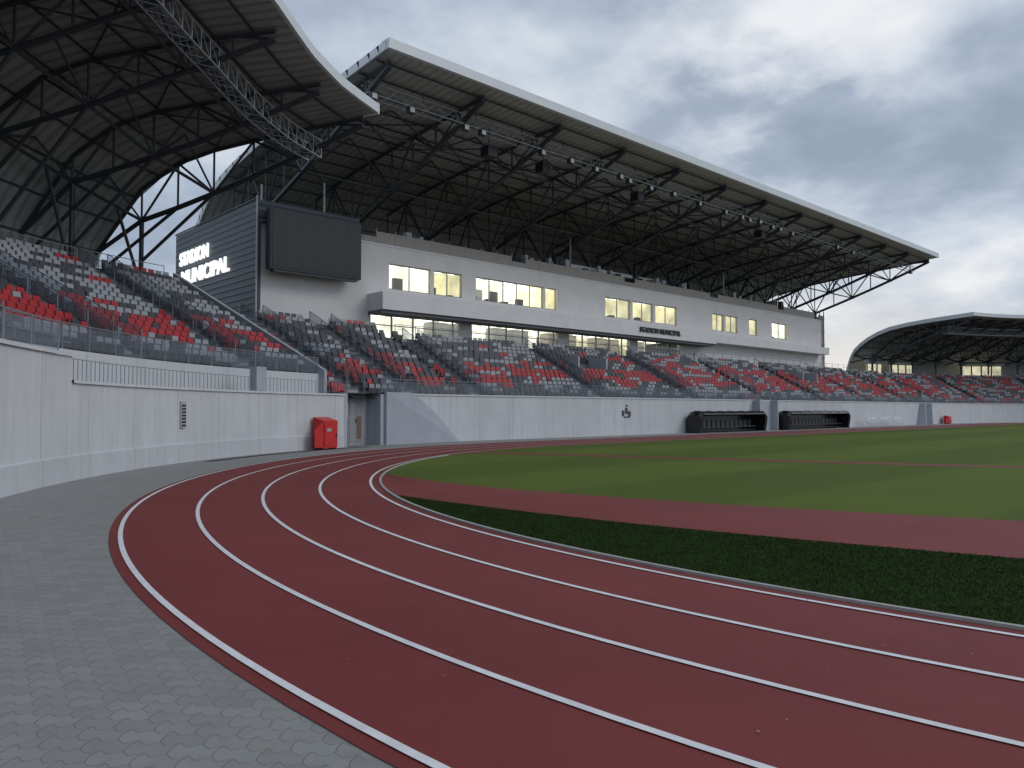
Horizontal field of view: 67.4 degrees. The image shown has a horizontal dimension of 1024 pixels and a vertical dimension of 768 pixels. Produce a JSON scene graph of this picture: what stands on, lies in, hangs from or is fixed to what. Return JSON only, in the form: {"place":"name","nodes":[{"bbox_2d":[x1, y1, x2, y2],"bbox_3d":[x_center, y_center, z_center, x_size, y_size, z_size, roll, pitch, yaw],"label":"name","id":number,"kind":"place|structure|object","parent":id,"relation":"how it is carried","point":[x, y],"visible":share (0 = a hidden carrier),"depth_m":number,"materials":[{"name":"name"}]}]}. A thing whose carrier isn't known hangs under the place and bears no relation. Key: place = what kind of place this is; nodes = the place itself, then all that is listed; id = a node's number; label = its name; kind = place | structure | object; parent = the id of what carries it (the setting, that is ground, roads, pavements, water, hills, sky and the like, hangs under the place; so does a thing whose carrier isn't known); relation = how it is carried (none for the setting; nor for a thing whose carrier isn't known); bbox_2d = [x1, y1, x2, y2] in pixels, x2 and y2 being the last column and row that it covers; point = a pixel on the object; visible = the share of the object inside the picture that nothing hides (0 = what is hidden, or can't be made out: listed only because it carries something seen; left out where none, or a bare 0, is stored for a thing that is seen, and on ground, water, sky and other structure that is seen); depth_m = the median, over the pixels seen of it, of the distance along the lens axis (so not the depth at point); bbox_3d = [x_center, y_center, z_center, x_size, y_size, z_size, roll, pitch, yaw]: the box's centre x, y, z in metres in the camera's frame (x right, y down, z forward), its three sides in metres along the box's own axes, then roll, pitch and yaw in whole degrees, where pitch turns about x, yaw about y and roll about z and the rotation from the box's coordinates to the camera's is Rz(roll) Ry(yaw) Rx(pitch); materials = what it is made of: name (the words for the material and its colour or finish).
{"place":"outdoors","nodes":[
{"label":"outdoors","id":0,"kind":"place"},
{"bbox_2d":[0,422,1023,767],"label":"paved ground","id":1,"kind":"structure","parent":0,"point":[102,664],"depth_m":4.74,"materials":[{"name":"grey concrete"}]},
{"bbox_2d":[210,446,371,460],"bbox_3d":[-7.978,2.538,28.464,0.793,0.001,10.156,-1,-2,18],"label":"drain channel","id":2,"kind":"object","parent":1,"relation":"on","point":[278,453],"visible":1,"depth_m":27.18,"materials":[{"name":"grey metal"}]},
{"bbox_2d":[313,417,337,449],"bbox_3d":[-7.590,1.977,30.789,0.560,1.300,1.344,-1,-2,25],"label":"fire hose cabinet","id":3,"kind":"object","parent":1,"relation":"on","point":[325,432],"visible":1,"depth_m":30.64,"materials":[{"name":"red metal"}]},
{"bbox_2d":[250,366,457,446],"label":"gate recess walls","id":4,"kind":"structure","parent":1,"relation":"on","point":[390,418],"depth_m":35.21,"materials":[{"name":"grey concrete"}]},
{"bbox_2d":[347,399,361,444],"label":"service gate","id":5,"kind":"structure","parent":4,"relation":"attached to","point":[354,428],"depth_m":34.40,"materials":[{"name":"grey metal"}]},
{"bbox_2d":[347,399,361,444],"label":"door leaves","id":6,"kind":"structure","parent":5,"relation":"in","point":[354,421],"depth_m":34.41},
{"bbox_2d":[0,340,1023,465],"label":"perimeter wall","id":7,"kind":"structure","parent":1,"relation":"on","point":[49,409],"depth_m":26.40,"materials":[{"name":"concrete"}]},
{"bbox_2d":[179,401,185,427],"bbox_3d":[-9.939,0.924,23.210,0.073,0.800,0.280,0,-2,6],"label":"wall vent","id":8,"kind":"object","parent":7,"relation":"attached to","point":[182,419],"depth_m":23.14,"materials":[{"name":"grey metal"}]},
{"bbox_2d":[622,405,630,417],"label":"wall emblem","id":9,"kind":"object","parent":7,"relation":"attached to","point":[628,412],"depth_m":48.04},
{"bbox_2d":[752,400,778,430],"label":"players tunnel","id":10,"kind":"structure","parent":7,"relation":"attached to","point":[770,409],"depth_m":59.93,"materials":[{"name":"grey concrete"}]},
{"bbox_2d":[0,338,1023,497],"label":"coping and plinth","id":11,"kind":"object","parent":1,"relation":"on","point":[17,478],"visible":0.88,"depth_m":20.81,"materials":[{"name":"concrete"}]},
{"bbox_2d":[0,229,1023,402],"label":"seating bowl","id":12,"kind":"object","parent":11,"relation":"on","point":[55,298],"visible":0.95,"depth_m":39.19,"materials":[{"name":"plastic"}]},
{"bbox_2d":[0,0,373,266],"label":"roof sheets","id":13,"kind":"object","parent":12,"relation":"on","point":[260,66],"visible":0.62,"depth_m":32.66,"materials":[{"name":"grey metal"}]},
{"bbox_2d":[0,0,363,270],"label":"roof trusses","id":14,"kind":"object","parent":13,"relation":"attached to","point":[8,52],"visible":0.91,"depth_m":32.98,"materials":[{"name":"black metal"}]},
{"bbox_2d":[133,0,321,160],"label":"lighting truss","id":15,"kind":"object","parent":13,"relation":"hanging from","point":[180,27],"visible":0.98,"depth_m":31.01,"materials":[{"name":"metal"}]},
{"bbox_2d":[94,0,379,267],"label":"roof fascia","id":16,"kind":"structure","parent":13,"relation":"attached to","point":[333,73],"depth_m":32.10,"materials":[{"name":"white metal"}]},
{"bbox_2d":[175,37,938,368],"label":"grandstand","id":17,"kind":"object","parent":12,"relation":"on","point":[479,203],"visible":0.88,"depth_m":54.65,"materials":[{"name":"metal"}]},
{"bbox_2d":[179,243,229,282],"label":"illuminated sign","id":18,"kind":"object","parent":17,"relation":"attached to","point":[200,272],"visible":0.98,"depth_m":46.60,"materials":[{"name":"white plastic"}]},
{"bbox_2d":[266,206,360,282],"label":"scoreboard","id":19,"kind":"object","parent":17,"relation":"attached to","point":[307,245],"visible":1,"depth_m":42.42,"materials":[{"name":"metal"}]},
{"bbox_2d":[376,264,785,354],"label":"window frames","id":20,"kind":"structure","parent":17,"relation":"in","point":[634,344],"depth_m":55.58,"materials":[{"name":"grey metal"}]},
{"bbox_2d":[640,327,680,335],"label":"facade sign","id":21,"kind":"object","parent":17,"relation":"attached to","point":[660,331],"visible":1,"depth_m":63.27,"materials":[{"name":"black metal"}]},
{"bbox_2d":[848,316,1023,377],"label":"grandstand","id":22,"kind":"object","parent":12,"relation":"on","point":[929,369],"visible":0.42,"depth_m":107.52},
{"bbox_2d":[864,360,1004,377],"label":"windows","id":23,"kind":"structure","parent":22,"relation":"attached to","point":[973,369],"depth_m":108.13,"materials":[{"name":"glass"}]},
{"bbox_2d":[847,312,1023,368],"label":"roof fascia","id":24,"kind":"structure","parent":22,"relation":"attached to","point":[942,318],"depth_m":96.45,"materials":[{"name":"white metal"}]},
{"bbox_2d":[850,317,1023,374],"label":"roof trusses","id":25,"kind":"object","parent":22,"relation":"attached to","point":[963,359],"visible":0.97,"depth_m":102.33,"materials":[{"name":"black metal"}]},
{"bbox_2d":[942,326,1023,336],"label":"lighting truss","id":26,"kind":"object","parent":22,"relation":"hanging from","point":[985,331],"visible":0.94,"depth_m":98.28,"materials":[{"name":"metal"}]},
{"bbox_2d":[686,411,767,432],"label":"team dugout","id":27,"kind":"object","parent":1,"relation":"on","point":[711,421],"visible":1,"depth_m":55.07,"materials":[{"name":"metal"}]},
{"bbox_2d":[778,410,850,429],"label":"team dugout","id":28,"kind":"object","parent":1,"relation":"on","point":[788,420],"visible":0.98,"depth_m":64.22,"materials":[{"name":"metal"}]},
{"bbox_2d":[867,417,903,426],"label":"field bench","id":29,"kind":"object","parent":1,"relation":"on","point":[885,421],"visible":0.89,"depth_m":73.17,"materials":[{"name":"white metal"}]},
{"bbox_2d":[917,403,933,424],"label":"entrance buttress","id":30,"kind":"structure","parent":1,"relation":"on","point":[925,416],"depth_m":81.77,"materials":[{"name":"grey concrete"}]},
{"bbox_2d":[943,415,951,423],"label":"fire hose cabinet","id":31,"kind":"object","parent":1,"relation":"on","point":[947,419],"visible":1,"depth_m":85.83,"materials":[{"name":"red metal"}]},
{"bbox_2d":[97,0,1023,369],"label":"sky","id":32,"kind":"structure","parent":0,"point":[903,119],"materials":[{"name":"grey"}]},
{"bbox_2d":[108,423,1023,767],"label":"running track","id":33,"kind":"structure","parent":0,"point":[412,697],"depth_m":5.25,"materials":[{"name":"red rubber"}]},
{"bbox_2d":[111,489,972,750],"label":"fallen leaves","id":34,"kind":"object","parent":33,"relation":"on","point":[476,699],"visible":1,"depth_m":4.97,"materials":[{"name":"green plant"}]},
{"bbox_2d":[118,423,1023,767],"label":"track lane markings","id":35,"kind":"object","parent":33,"relation":"on","point":[390,741],"visible":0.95,"depth_m":5.27,"materials":[{"name":"paint"}]},
{"bbox_2d":[379,455,1023,630],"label":"track kerb","id":36,"kind":"structure","parent":33,"relation":"on","point":[902,608],"depth_m":7.07,"materials":[{"name":"grey concrete"}]},
{"bbox_2d":[370,451,1023,558],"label":"steeplechase track","id":37,"kind":"structure","parent":0,"point":[994,537],"depth_m":11.30,"materials":[{"name":"red rubber"}]},
{"bbox_2d":[386,424,1023,520],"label":"grass field","id":38,"kind":"structure","parent":0,"point":[996,493],"depth_m":19.72,"materials":[{"name":"green plant"}]},
{"bbox_2d":[397,495,1023,624],"bbox_3d":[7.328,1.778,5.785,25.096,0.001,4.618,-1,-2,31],"label":"grass verge","id":39,"kind":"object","parent":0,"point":[967,614],"depth_m":7.91,"materials":[{"name":"green plant"}]}
]}

